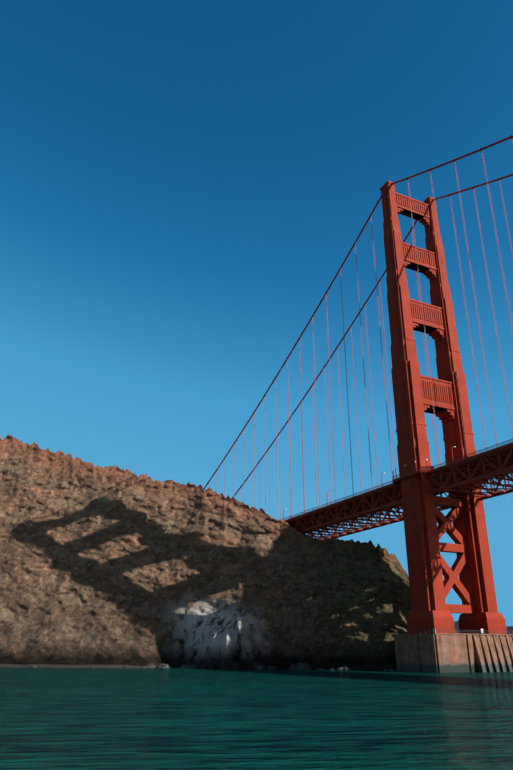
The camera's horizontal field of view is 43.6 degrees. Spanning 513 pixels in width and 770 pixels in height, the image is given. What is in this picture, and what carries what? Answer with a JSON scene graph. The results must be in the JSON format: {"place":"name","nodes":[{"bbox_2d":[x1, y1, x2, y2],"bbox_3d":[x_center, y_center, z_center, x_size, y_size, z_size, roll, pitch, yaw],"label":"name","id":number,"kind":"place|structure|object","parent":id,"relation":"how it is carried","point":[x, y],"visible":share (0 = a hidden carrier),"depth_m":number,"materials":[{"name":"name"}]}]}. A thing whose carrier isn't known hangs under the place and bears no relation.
{"place":"outdoors","nodes":[
{"label":"outdoors","id":0,"kind":"place"},
{"bbox_2d":[0,664,153,667],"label":"beach","id":1,"kind":"structure","parent":0,"point":[56,666],"depth_m":303.36,"materials":[{"name":"brown sand"}]},
{"bbox_2d":[0,434,456,670],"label":"cliff","id":2,"kind":"structure","parent":0,"point":[110,565],"depth_m":335.77,"materials":[{"name":"brown stone"}]},
{"bbox_2d":[283,439,512,539],"bbox_3d":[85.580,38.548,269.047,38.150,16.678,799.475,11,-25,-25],"label":"truss","id":3,"kind":"object","parent":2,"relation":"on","point":[501,473],"visible":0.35,"depth_m":291.53,"materials":[{"name":"metal"}]},
{"bbox_2d":[289,449,512,528],"bbox_3d":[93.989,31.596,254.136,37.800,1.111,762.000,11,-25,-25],"label":"deck slab","id":4,"kind":"structure","parent":3,"relation":"on","point":[438,479],"depth_m":274.45,"materials":[{"name":"paint"}]},
{"bbox_2d":[285,440,512,519],"bbox_3d":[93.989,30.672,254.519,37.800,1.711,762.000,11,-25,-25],"label":"railing","id":5,"kind":"object","parent":4,"relation":"on","point":[432,467],"visible":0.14,"depth_m":263.93,"materials":[{"name":"brown metal"}]},
{"bbox_2d":[0,667,512,769],"bbox_3d":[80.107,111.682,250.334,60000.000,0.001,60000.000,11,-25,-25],"label":"water","id":6,"kind":"structure","parent":0,"point":[174,718],"depth_m":74.47,"materials":[{"name":"teal liquid"}]},
{"bbox_2d":[32,662,396,670],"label":"shore boulders","id":7,"kind":"object","parent":6,"relation":"in","point":[299,666],"visible":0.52,"depth_m":278.44,"materials":[{"name":"stone"}]},
{"bbox_2d":[394,633,512,672],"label":"pier","id":8,"kind":"structure","parent":6,"relation":"in","point":[444,652],"depth_m":240.33,"materials":[{"name":"concrete"}]},
{"bbox_2d":[380,181,506,633],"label":"tower","id":9,"kind":"structure","parent":8,"relation":"on","point":[472,585],"depth_m":279.75,"materials":[{"name":"metal"}]},
{"bbox_2d":[203,135,512,498],"bbox_3d":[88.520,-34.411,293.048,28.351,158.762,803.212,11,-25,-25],"label":"cables","id":10,"kind":"object","parent":9,"relation":"attached to","point":[461,157],"visible":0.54,"depth_m":369.49,"materials":[{"name":"paint"}]},
{"bbox_2d":[207,135,512,498],"bbox_3d":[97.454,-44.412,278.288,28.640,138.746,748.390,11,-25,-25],"label":"cable clamps","id":11,"kind":"object","parent":10,"relation":"attached to","point":[370,215],"visible":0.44,"depth_m":372.41,"materials":[{"name":"metal"}]},
{"bbox_2d":[216,137,512,520],"bbox_3d":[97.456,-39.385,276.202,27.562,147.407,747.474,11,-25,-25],"label":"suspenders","id":12,"kind":"object","parent":10,"relation":"hanging from","point":[383,371],"visible":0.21,"depth_m":327.87,"materials":[{"name":"paint"}]},
{"bbox_2d":[394,630,512,633],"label":"pier railing","id":13,"kind":"object","parent":8,"relation":"on","point":[452,631],"visible":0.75,"depth_m":245.04,"materials":[{"name":"grey metal"}]},
{"bbox_2d":[0,0,512,625],"label":"sky","id":14,"kind":"structure","parent":0,"point":[184,184],"materials":[{"name":"blue"}]},
{"bbox_2d":[454,621,512,633],"bbox_3d":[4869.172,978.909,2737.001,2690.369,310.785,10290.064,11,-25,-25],"label":"hills","id":15,"kind":"structure","parent":0,"point":[508,628],"depth_m":6265.06,"materials":[{"name":"grey"}]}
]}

